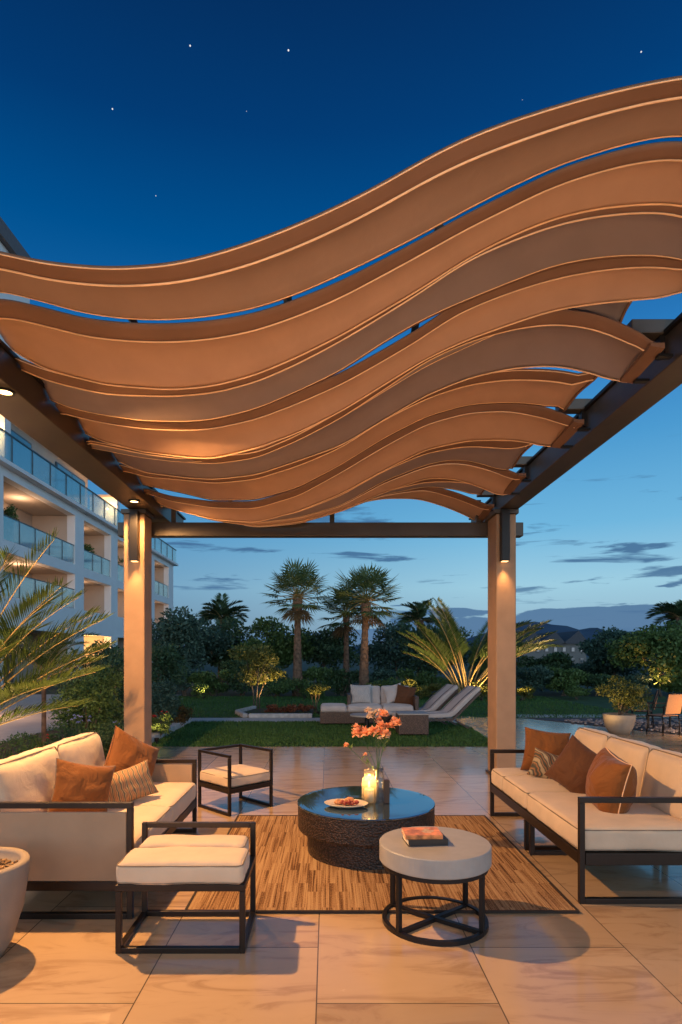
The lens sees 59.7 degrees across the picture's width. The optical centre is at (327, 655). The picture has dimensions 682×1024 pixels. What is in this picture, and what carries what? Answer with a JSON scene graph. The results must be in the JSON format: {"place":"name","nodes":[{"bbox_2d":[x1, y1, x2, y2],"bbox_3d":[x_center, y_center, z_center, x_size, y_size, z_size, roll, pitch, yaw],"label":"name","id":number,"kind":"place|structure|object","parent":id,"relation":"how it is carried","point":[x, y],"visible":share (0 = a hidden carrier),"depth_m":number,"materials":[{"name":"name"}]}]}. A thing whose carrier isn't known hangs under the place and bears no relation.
{"place":"outdoors","nodes":[
{"label":"outdoors","id":0,"kind":"place"},
{"bbox_2d":[0,715,123,757],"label":"flower bed","id":1,"kind":"object","parent":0,"point":[49,731],"depth_m":10.02,"materials":[{"name":"plant"}]},
{"bbox_2d":[1,625,101,742],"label":"young palm","id":2,"kind":"object","parent":1,"relation":"on","point":[54,651],"visible":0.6,"depth_m":9.75,"materials":[{"name":"green palm leaves"},{"name":"bark"}]},
{"bbox_2d":[0,528,119,724],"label":"palm","id":3,"kind":"object","parent":1,"relation":"on","point":[7,694],"visible":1,"depth_m":5.21,"materials":[{"name":"plant"}]},
{"bbox_2d":[48,663,123,735],"bbox_3d":[-3.571,0.787,8.989,1.229,1.344,0.917,0,0,-28],"label":"dense shrub","id":4,"kind":"object","parent":1,"relation":"on","point":[101,705],"visible":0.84,"depth_m":8.87,"materials":[{"name":"green plant"}]},
{"bbox_2d":[49,639,123,712],"bbox_3d":[-5.883,0.517,14.978,2.292,1.908,1.776,0,0,0],"label":"dense shrub","id":5,"kind":"object","parent":1,"relation":"on","point":[64,684],"visible":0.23,"depth_m":14.78,"materials":[{"name":"green plant"}]},
{"bbox_2d":[0,717,175,753],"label":"ground cover","id":6,"kind":"object","parent":1,"relation":"on","point":[21,739],"visible":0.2,"depth_m":9.87,"materials":[{"name":"green plant"}]},
{"bbox_2d":[82,719,123,756],"bbox_3d":[-2.798,1.143,7.584,0.730,0.624,0.739,0,0,0],"label":"dense shrub","id":7,"kind":"object","parent":1,"relation":"on","point":[108,731],"visible":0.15,"depth_m":7.67,"materials":[{"name":"green plant"}]},
{"bbox_2d":[90,646,164,723],"bbox_3d":[-4.088,0.639,12.009,1.471,1.655,1.246,0,0,29],"label":"dense shrub","id":8,"kind":"object","parent":1,"relation":"on","point":[116,664],"visible":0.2,"depth_m":11.73,"materials":[{"name":"green plant"}]},
{"bbox_2d":[152,678,185,725],"bbox_3d":[-3.271,0.952,11.788,0.911,1.009,0.691,0,0,0],"label":"dense shrub","id":9,"kind":"object","parent":1,"relation":"on","point":[164,700],"visible":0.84,"depth_m":11.68,"materials":[{"name":"green plant"}]},
{"bbox_2d":[152,639,188,696],"bbox_3d":[-3.619,0.553,13.271,1.195,1.813,0.928,0,0,0],"label":"dense shrub","id":10,"kind":"object","parent":1,"relation":"on","point":[171,661],"visible":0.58,"depth_m":13.11,"materials":[{"name":"green plant"}]},
{"bbox_2d":[152,705,194,724],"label":"orange plants","id":11,"kind":"object","parent":1,"relation":"on","point":[182,716],"visible":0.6,"depth_m":11.89,"materials":[{"name":"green plant"}]},
{"bbox_2d":[0,217,177,688],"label":"apartment building","id":12,"kind":"structure","parent":0,"point":[43,490],"depth_m":32.71,"materials":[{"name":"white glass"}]},
{"bbox_2d":[3,504,18,520],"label":"potted plant","id":13,"kind":"object","parent":12,"relation":"on","point":[9,513],"visible":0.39,"depth_m":26.89,"materials":[{"name":"green plant"}]},
{"bbox_2d":[55,461,84,485],"bbox_3d":[-15.750,-9.875,36.550,0.100,2.750,4.100,0,0,0],"label":"window","id":14,"kind":"structure","parent":12,"relation":"in","point":[57,464],"depth_m":36.19,"materials":[{"name":"blue glass"}]},
{"bbox_2d":[0,694,180,742],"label":"side terrace","id":15,"kind":"structure","parent":0,"point":[29,724],"depth_m":13.41,"materials":[{"name":"grey stone"}]},
{"bbox_2d":[152,720,487,746],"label":"lawn","id":16,"kind":"structure","parent":0,"point":[310,740],"depth_m":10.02,"materials":[{"name":"plant"}]},
{"bbox_2d":[350,713,381,728],"bbox_3d":[0.750,1.282,11.250,0.640,0.335,0.640,0,0,0],"label":"table","id":17,"kind":"object","parent":16,"relation":"on","point":[363,715],"visible":0.52,"depth_m":11.18,"materials":[{"name":"black metal"}]},
{"bbox_2d":[320,685,418,723],"bbox_3d":[0.870,1.034,12.681,2.040,0.752,0.918,0,0,0],"label":"corner sofa","id":18,"kind":"object","parent":16,"relation":"on","point":[333,713],"visible":0.68,"depth_m":12.25,"materials":[{"name":"cream fabric"},{"name":"dark metal"}]},
{"bbox_2d":[350,684,371,703],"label":"pillow","id":19,"kind":"object","parent":18,"relation":"on","point":[360,693],"visible":1,"depth_m":12.66,"materials":[{"name":"white fabric"}]},
{"bbox_2d":[382,683,400,702],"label":"pillow","id":20,"kind":"object","parent":18,"relation":"on","point":[390,692],"visible":0.77,"depth_m":12.69,"materials":[{"name":"white fabric"}]},
{"bbox_2d":[394,684,416,705],"bbox_3d":[1.660,0.849,12.617,0.420,0.420,0.154,10,-12,10],"label":"pillow","id":21,"kind":"object","parent":18,"relation":"on","point":[404,694],"visible":0.97,"depth_m":12.57,"materials":[{"name":"brown fabric"}]},
{"bbox_2d":[395,711,428,735],"bbox_3d":[1.539,1.245,10.820,0.554,0.410,0.524,0,0,0],"label":"wicker table","id":22,"kind":"object","parent":16,"relation":"on","point":[415,722],"visible":0.94,"depth_m":10.57,"materials":[{"name":"brown wicker"}]},
{"bbox_2d":[382,684,457,726],"bbox_3d":[1.856,1.035,12.453,1.675,0.861,0.620,0,0,-12],"label":"sun lounger","id":23,"kind":"object","parent":16,"relation":"on","point":[441,698],"visible":0.5,"depth_m":12.33,"materials":[{"name":"beige fabric"}]},
{"bbox_2d":[392,685,480,728],"bbox_3d":[2.156,1.035,11.803,1.675,0.861,0.620,0,0,-12],"label":"sun lounger","id":24,"kind":"object","parent":16,"relation":"on","point":[459,703],"visible":0.69,"depth_m":11.66,"materials":[{"name":"beige fabric"}]},
{"bbox_2d":[191,718,459,722],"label":"garden path","id":25,"kind":"structure","parent":0,"point":[256,719],"depth_m":13.39,"materials":[{"name":"grey stone"}]},
{"bbox_2d":[2,656,673,696],"bbox_3d":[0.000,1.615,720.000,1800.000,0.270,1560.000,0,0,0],"label":"ground","id":26,"kind":"structure","parent":0,"point":[305,666],"depth_m":26.44,"materials":[{"name":"green plant"}]},
{"bbox_2d":[152,718,190,741],"bbox_3d":[-2.976,1.400,11.140,0.179,0.143,3.234,0,0,-1],"label":"kerb edging","id":27,"kind":"object","parent":26,"relation":"on","point":[174,726],"visible":0.41,"depth_m":11.16,"materials":[{"name":"stone"}]},
{"bbox_2d":[152,713,172,736],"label":"green shrubs","id":28,"kind":"object","parent":27,"relation":"on","point":[156,727],"visible":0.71,"depth_m":10.25,"materials":[{"name":"green plant"}]},
{"bbox_2d":[163,662,206,695],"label":"hedge shrub","id":29,"kind":"object","parent":26,"relation":"on","point":[185,685],"visible":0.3,"depth_m":21.19,"materials":[{"name":"green plant"}]},
{"bbox_2d":[152,606,234,691],"bbox_3d":[-5.730,-0.237,23.544,4.044,3.394,2.977,0,0,0],"label":"tree","id":30,"kind":"object","parent":26,"relation":"on","point":[180,631],"visible":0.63,"depth_m":22.84,"materials":[{"name":"green plant"}]},
{"bbox_2d":[186,669,235,695],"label":"hedge shrub","id":31,"kind":"object","parent":26,"relation":"on","point":[216,686],"visible":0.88,"depth_m":21.00,"materials":[{"name":"green plant"}]},
{"bbox_2d":[196,593,250,683],"bbox_3d":[-5.093,-0.853,28.939,2.756,4.606,2.529,0,0,0],"label":"feather palm","id":32,"kind":"object","parent":26,"relation":"on","point":[220,611],"visible":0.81,"depth_m":28.83,"materials":[{"name":"green plant"}]},
{"bbox_2d":[193,615,259,688],"bbox_3d":[-4.329,-0.146,25.632,3.127,3.205,2.028,0,0,-15],"label":"tree","id":33,"kind":"object","parent":26,"relation":"on","point":[236,633],"visible":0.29,"depth_m":25.29,"materials":[{"name":"green plant"}]},
{"bbox_2d":[219,659,269,695],"bbox_3d":[-3.018,0.762,21.290,1.945,1.406,1.092,0,0,0],"label":"hedge shrub","id":34,"kind":"object","parent":26,"relation":"on","point":[235,684],"visible":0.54,"depth_m":21.16,"materials":[{"name":"green plant"}]},
{"bbox_2d":[228,616,314,689],"bbox_3d":[-2.326,-0.101,24.657,3.623,3.127,2.603,0,0,-23],"label":"tree","id":35,"kind":"object","parent":26,"relation":"on","point":[283,650],"visible":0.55,"depth_m":24.23,"materials":[{"name":"green plant"}]},
{"bbox_2d":[258,663,289,695],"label":"hedge shrub","id":36,"kind":"object","parent":26,"relation":"on","point":[279,676],"visible":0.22,"depth_m":21.15,"materials":[{"name":"green plant"}]},
{"bbox_2d":[261,557,332,696],"bbox_3d":[-1.088,-1.042,20.948,2.887,4.983,3.082,0,0,0],"label":"fan palm","id":37,"kind":"object","parent":26,"relation":"on","point":[298,579],"visible":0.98,"depth_m":20.72,"materials":[{"name":"green plant"}]},
{"bbox_2d":[291,665,342,690],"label":"hedge shrub","id":38,"kind":"object","parent":26,"relation":"on","point":[311,673],"visible":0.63,"depth_m":21.31,"materials":[{"name":"green plant"}]},
{"bbox_2d":[287,626,360,669],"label":"tree","id":39,"kind":"object","parent":26,"relation":"on","point":[328,648],"visible":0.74,"depth_m":25.48,"materials":[{"name":"green plant"}]},
{"bbox_2d":[318,668,358,695],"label":"hedge shrub","id":40,"kind":"object","parent":26,"relation":"on","point":[344,688],"visible":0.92,"depth_m":21.23,"materials":[{"name":"green plant"}]},
{"bbox_2d":[313,584,374,692],"bbox_3d":[0.754,-0.700,23.003,2.597,4.299,2.750,0,0,35],"label":"fan palm","id":41,"kind":"object","parent":26,"relation":"on","point":[345,629],"visible":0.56,"depth_m":22.88,"materials":[{"name":"green plant"}]},
{"bbox_2d":[357,668,396,685],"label":"hedge shrub","id":42,"kind":"object","parent":26,"relation":"on","point":[375,676],"visible":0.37,"depth_m":21.28,"materials":[{"name":"green plant"}]},
{"bbox_2d":[350,620,430,678],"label":"tree","id":43,"kind":"object","parent":26,"relation":"on","point":[385,651],"visible":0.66,"depth_m":26.83,"materials":[{"name":"green plant"}]},
{"bbox_2d":[397,598,440,675],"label":"feather palm","id":44,"kind":"object","parent":26,"relation":"on","point":[418,611],"visible":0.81,"depth_m":30.66,"materials":[{"name":"green plant"}]},
{"bbox_2d":[396,667,443,694],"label":"hedge shrub","id":45,"kind":"object","parent":26,"relation":"on","point":[427,679],"visible":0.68,"depth_m":21.27,"materials":[{"name":"green plant"}]},
{"bbox_2d":[396,623,473,674],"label":"tree","id":46,"kind":"object","parent":26,"relation":"on","point":[426,666],"visible":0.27,"depth_m":26.33,"materials":[{"name":"green plant"}]},
{"bbox_2d":[465,629,527,677],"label":"tree","id":47,"kind":"object","parent":26,"relation":"on","point":[469,652],"visible":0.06,"depth_m":24.47,"materials":[{"name":"green plant"}]},
{"bbox_2d":[516,664,554,691],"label":"hedge shrub","id":48,"kind":"object","parent":26,"relation":"on","point":[532,676],"visible":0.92,"depth_m":20.99,"materials":[{"name":"green plant"}]},
{"bbox_2d":[516,651,574,690],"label":"tree","id":49,"kind":"object","parent":26,"relation":"on","point":[557,659],"visible":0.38,"depth_m":23.64,"materials":[{"name":"green plant"}]},
{"bbox_2d":[545,666,589,695],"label":"hedge shrub","id":50,"kind":"object","parent":26,"relation":"on","point":[572,677],"visible":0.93,"depth_m":20.92,"materials":[{"name":"green plant"}]},
{"bbox_2d":[571,662,618,688],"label":"tree","id":51,"kind":"object","parent":26,"relation":"on","point":[583,667],"visible":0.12,"depth_m":24.54,"materials":[{"name":"green plant"}]},
{"bbox_2d":[579,673,616,695],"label":"hedge shrub","id":52,"kind":"object","parent":26,"relation":"on","point":[599,679],"visible":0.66,"depth_m":20.86,"materials":[{"name":"green plant"}]},
{"bbox_2d":[575,625,652,682],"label":"tree","id":53,"kind":"object","parent":26,"relation":"on","point":[595,650],"visible":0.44,"depth_m":23.79,"materials":[{"name":"green plant"}]},
{"bbox_2d":[614,673,656,692],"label":"hedge shrub","id":54,"kind":"object","parent":26,"relation":"on","point":[643,679],"visible":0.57,"depth_m":21.01,"materials":[{"name":"green plant"}]},
{"bbox_2d":[602,620,681,696],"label":"tree","id":55,"kind":"object","parent":26,"relation":"on","point":[661,646],"visible":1,"depth_m":20.65,"materials":[{"name":"green plant"}]},
{"bbox_2d":[645,599,681,677],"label":"feather palm","id":56,"kind":"object","parent":26,"relation":"on","point":[672,611],"visible":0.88,"depth_m":23.11,"materials":[{"name":"green plant"}]},
{"bbox_2d":[649,677,681,692],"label":"hedge shrub","id":57,"kind":"object","parent":26,"relation":"on","point":[668,688],"visible":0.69,"depth_m":20.91,"materials":[{"name":"green plant"}]},
{"bbox_2d":[0,716,681,1023],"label":"patio","id":58,"kind":"structure","parent":0,"point":[605,964],"depth_m":2.90,"materials":[{"name":"beige tile"}]},
{"bbox_2d":[0,847,29,956],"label":"planter","id":59,"kind":"object","parent":58,"relation":"on","point":[14,867],"visible":1,"depth_m":2.83,"materials":[{"name":"concrete"}]},
{"bbox_2d":[0,732,196,918],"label":"sofa","id":60,"kind":"object","parent":58,"relation":"on","point":[78,851],"visible":0.69,"depth_m":3.26,"materials":[{"name":"beige fabric"}]},
{"bbox_2d":[47,758,115,811],"bbox_3d":[-1.571,0.875,3.801,0.387,0.386,0.212,18,-25,-37],"label":"pillow","id":61,"kind":"object","parent":60,"relation":"on","point":[75,782],"visible":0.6,"depth_m":3.73,"materials":[{"name":"orange fabric"}]},
{"bbox_2d":[104,725,159,777],"bbox_3d":[-1.519,0.840,4.599,0.216,0.446,0.466,-16,-39,29],"label":"pillow","id":62,"kind":"object","parent":60,"relation":"on","point":[126,750],"visible":0.52,"depth_m":4.53,"materials":[{"name":"orange fabric"}]},
{"bbox_2d":[108,759,158,801],"bbox_3d":[-1.400,0.910,4.160,0.380,0.250,0.163,-17,-9,-33],"label":"pillow","id":63,"kind":"object","parent":60,"relation":"on","point":[131,783],"visible":0.66,"depth_m":4.12,"materials":[{"name":"beige fabric"}]},
{"bbox_2d":[115,822,255,953],"bbox_3d":[-0.716,1.190,3.089,0.631,0.520,0.473,0,0,0],"label":"stool","id":64,"kind":"object","parent":58,"relation":"on","point":[171,862],"visible":1,"depth_m":2.90,"materials":[{"name":"beige fabric"}]},
{"bbox_2d":[198,744,272,816],"bbox_3d":[-0.880,1.175,5.691,0.511,0.550,0.510,0,0,-45],"label":"armchair","id":65,"kind":"object","parent":58,"relation":"on","point":[239,778],"visible":1,"depth_m":5.59,"materials":[{"name":"brown metal"}]},
{"bbox_2d":[0,75,681,773],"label":"pergola","id":66,"kind":"object","parent":58,"relation":"on","point":[286,419],"visible":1,"depth_m":3.62,"materials":[{"name":"brown metal"}]},
{"bbox_2d":[185,815,579,912],"bbox_3d":[0.305,1.440,4.330,2.220,0.012,2.000,0,0,0],"label":"rug","id":67,"kind":"object","parent":58,"relation":"on","point":[293,875],"visible":0.69,"depth_m":3.71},
{"bbox_2d":[297,786,434,869],"bbox_3d":[0.285,1.256,4.400,1.014,0.357,1.014,0,0,0],"label":"coffee table","id":68,"kind":"object","parent":67,"relation":"on","point":[348,838],"visible":0.87,"depth_m":4.04,"materials":[{"name":"wicker"}]},
{"bbox_2d":[324,799,367,807],"bbox_3d":[0.135,1.063,4.240,0.316,0.026,0.237,0,0,8],"label":"plate","id":69,"kind":"object","parent":68,"relation":"on","point":[330,802],"visible":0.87,"depth_m":4.23,"materials":[{"name":"ceramic"}]},
{"bbox_2d":[364,781,373,802],"bbox_3d":[0.305,0.957,4.330,0.110,0.238,0.110,0,0,0],"label":"candle","id":70,"kind":"object","parent":68,"relation":"on","point":[368,795],"visible":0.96,"depth_m":4.30,"materials":[{"name":"wax"}]},
{"bbox_2d":[370,766,384,801],"bbox_3d":[0.375,0.953,4.420,0.124,0.246,0.124,0,0,0],"label":"vase","id":71,"kind":"object","parent":68,"relation":"on","point":[372,784],"visible":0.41,"depth_m":4.41,"materials":[{"name":"clear glass"}]},
{"bbox_2d":[351,722,376,778],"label":"flower","id":72,"kind":"object","parent":71,"relation":"in","point":[358,730],"visible":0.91,"depth_m":4.41,"materials":[{"name":"orange plant"}]},
{"bbox_2d":[367,720,390,776],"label":"flower","id":73,"kind":"object","parent":71,"relation":"in","point":[373,729],"visible":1,"depth_m":4.35,"materials":[{"name":"orange plant"}]},
{"bbox_2d":[379,716,401,766],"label":"flower","id":74,"kind":"object","parent":71,"relation":"in","point":[395,721],"visible":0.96,"depth_m":4.41,"materials":[{"name":"orange plant"}]},
{"bbox_2d":[377,777,383,804],"bbox_3d":[0.385,0.980,4.300,0.048,0.192,0.048,0,0,0],"label":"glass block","id":75,"kind":"object","parent":68,"relation":"on","point":[380,797],"depth_m":4.29,"materials":[{"name":"clear glass"}]},
{"bbox_2d":[384,779,389,803],"bbox_3d":[0.430,0.991,4.330,0.044,0.170,0.044,0,0,0],"label":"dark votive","id":76,"kind":"object","parent":68,"relation":"on","point":[386,791],"visible":0.97,"depth_m":4.31,"materials":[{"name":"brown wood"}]},
{"bbox_2d":[379,826,491,946],"bbox_3d":[0.585,1.233,3.240,0.600,0.434,0.600,0,0,0],"label":"side table","id":77,"kind":"object","parent":58,"relation":"on","point":[464,857],"visible":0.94,"depth_m":3.07,"materials":[{"name":"black metal"}]},
{"bbox_2d":[402,835,447,846],"bbox_3d":[0.530,0.999,3.239,0.215,0.034,0.153,0,0,-6],"label":"book","id":78,"kind":"object","parent":77,"relation":"on","point":[426,842],"visible":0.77,"depth_m":3.17,"materials":[{"name":"paper"}]},
{"bbox_2d":[401,827,442,839],"bbox_3d":[0.515,0.970,3.244,0.200,0.024,0.148,0,0,-2],"label":"book","id":79,"kind":"object","parent":78,"relation":"on","point":[409,833],"visible":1,"depth_m":3.20,"materials":[{"name":"orange paper"}]},
{"bbox_2d":[490,727,681,903],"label":"sofa","id":80,"kind":"object","parent":58,"relation":"on","point":[582,830],"visible":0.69,"depth_m":3.75,"materials":[{"name":"beige fabric"}]},
{"bbox_2d":[527,747,557,778],"bbox_3d":[1.800,0.905,4.840,0.280,0.240,0.134,17,-14,21],"label":"pillow","id":81,"kind":"object","parent":80,"relation":"on","point":[542,762],"visible":0.6,"depth_m":4.82,"materials":[{"name":"multicoloured fabric"}]},
{"bbox_2d":[520,727,570,769],"bbox_3d":[1.881,0.831,5.122,0.380,0.380,0.216,6,-12,18],"label":"pillow","id":82,"kind":"object","parent":80,"relation":"on","point":[553,743],"visible":0.69,"depth_m":5.08,"materials":[{"name":"orange fabric"}]},
{"bbox_2d":[544,734,596,793],"bbox_3d":[1.869,0.850,4.420,0.202,0.380,0.380,22,13,-44],"label":"pillow","id":83,"kind":"object","parent":80,"relation":"on","point":[568,769],"visible":0.64,"depth_m":4.38,"materials":[{"name":"brown fabric"}]},
{"bbox_2d":[585,747,636,813],"bbox_3d":[1.858,0.850,3.900,0.299,0.407,0.386,10,8,1],"label":"pillow","id":84,"kind":"object","parent":80,"relation":"on","point":[610,774],"visible":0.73,"depth_m":3.77,"materials":[{"name":"orange fabric"}]},
{"bbox_2d":[602,713,635,734],"bbox_3d":[5.392,1.268,10.981,0.560,0.365,0.560,0,0,0],"label":"planter","id":85,"kind":"object","parent":58,"relation":"on","point":[617,724],"visible":0.98,"depth_m":10.79,"materials":[{"name":"ceramic"}]},
{"bbox_2d":[595,674,653,714],"bbox_3d":[5.506,0.744,10.981,0.958,0.814,0.736,0,0,0],"label":"shrub","id":86,"kind":"object","parent":85,"relation":"on","point":[626,698],"visible":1,"depth_m":10.85,"materials":[{"name":"green plant"}]},
{"bbox_2d":[646,693,681,735],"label":"dining chair","id":87,"kind":"object","parent":58,"relation":"on","point":[673,702],"visible":0.99,"depth_m":10.70,"materials":[{"name":"black metal"}]},
{"bbox_2d":[0,0,681,645],"label":"sky","id":88,"kind":"structure","parent":0,"point":[133,132],"materials":[{"name":"blue"}]},
{"bbox_2d":[152,695,681,718],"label":"lawn","id":89,"kind":"structure","parent":0,"point":[603,702],"depth_m":17.19,"materials":[{"name":"plant"}]},
{"bbox_2d":[190,682,212,697],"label":"bush","id":90,"kind":"object","parent":89,"relation":"on","point":[200,688],"visible":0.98,"depth_m":19.87,"materials":[{"name":"green plant"}]},
{"bbox_2d":[227,642,286,707],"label":"tree","id":91,"kind":"object","parent":89,"relation":"on","point":[258,670],"visible":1,"depth_m":15.98,"materials":[{"name":"green plant"}]},
{"bbox_2d":[235,706,311,717],"bbox_3d":[-1.652,1.400,14.460,1.321,0.100,2.737,0,0,-37],"label":"kerb edging","id":92,"kind":"object","parent":89,"relation":"on","point":[241,712],"visible":0.93,"depth_m":13.72,"materials":[{"name":"stone"}]},
{"bbox_2d":[254,678,292,695],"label":"plants","id":93,"kind":"object","parent":89,"relation":"on","point":[276,689],"visible":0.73,"depth_m":20.39,"materials":[{"name":"green plant"}]},
{"bbox_2d":[245,708,312,716],"bbox_3d":[-1.250,1.485,14.850,1.800,0.130,2.100,0,0,0],"label":"bed","id":94,"kind":"object","parent":89,"relation":"on","point":[264,709],"visible":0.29,"depth_m":15.00,"materials":[{"name":"soil"}]},
{"bbox_2d":[279,678,314,696],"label":"plants","id":95,"kind":"object","parent":89,"relation":"on","point":[293,684],"visible":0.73,"depth_m":20.37,"materials":[{"name":"green plant"}]},
{"bbox_2d":[306,683,330,712],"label":"topiary shrub","id":96,"kind":"object","parent":89,"relation":"on","point":[317,689],"visible":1,"depth_m":14.69,"materials":[{"name":"green plant"}]},
{"bbox_2d":[325,563,404,684],"bbox_3d":[1.289,-0.953,20.564,2.968,4.806,3.197,0,0,0],"label":"fan palm","id":97,"kind":"object","parent":89,"relation":"on","point":[361,581],"visible":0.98,"depth_m":20.33,"materials":[{"name":"green plant"}]},
{"bbox_2d":[401,677,427,698],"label":"bush","id":98,"kind":"object","parent":89,"relation":"on","point":[407,682],"visible":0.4,"depth_m":18.90,"materials":[{"name":"green plant"}]},
{"bbox_2d":[419,683,441,697],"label":"bush","id":99,"kind":"object","parent":89,"relation":"on","point":[432,687],"visible":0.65,"depth_m":19.50,"materials":[{"name":"green plant"}]},
{"bbox_2d":[470,680,487,700],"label":"bush","id":100,"kind":"object","parent":89,"relation":"on","point":[483,688],"visible":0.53,"depth_m":18.89,"materials":[{"name":"green plant"}]},
{"bbox_2d":[397,597,563,692],"bbox_3d":[4.863,-0.159,18.680,5.317,3.208,3.364,0,0,0],"label":"clump palm","id":101,"kind":"object","parent":89,"relation":"on","point":[447,621],"visible":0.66,"depth_m":18.47,"materials":[{"name":"plant"}]},
{"bbox_2d":[516,686,535,699],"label":"bush","id":102,"kind":"object","parent":89,"relation":"on","point":[526,692],"visible":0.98,"depth_m":18.88,"materials":[{"name":"green plant"}]},
{"bbox_2d":[564,686,592,699],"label":"bush","id":103,"kind":"object","parent":89,"relation":"on","point":[575,691],"visible":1,"depth_m":19.42,"materials":[{"name":"green plant"}]},
{"bbox_2d":[450,622,602,656],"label":"hills","id":104,"kind":"structure","parent":0,"point":[586,633],"depth_m":653.96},
{"bbox_2d":[516,631,585,665],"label":"distant house","id":105,"kind":"structure","parent":0,"point":[568,641],"depth_m":80.00,"materials":[{"name":"tile"}]},
{"bbox_2d":[528,718,681,734],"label":"gravel ground","id":106,"kind":"structure","parent":0,"point":[588,723],"depth_m":12.83,"materials":[{"name":"grey gravel"}]},
{"bbox_2d":[631,689,659,727],"bbox_3d":[6.307,1.064,11.803,0.490,0.775,0.412,0,0,25],"label":"dining chair","id":107,"kind":"object","parent":106,"relation":"on","point":[654,703],"visible":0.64,"depth_m":11.69,"materials":[{"name":"black metal"}]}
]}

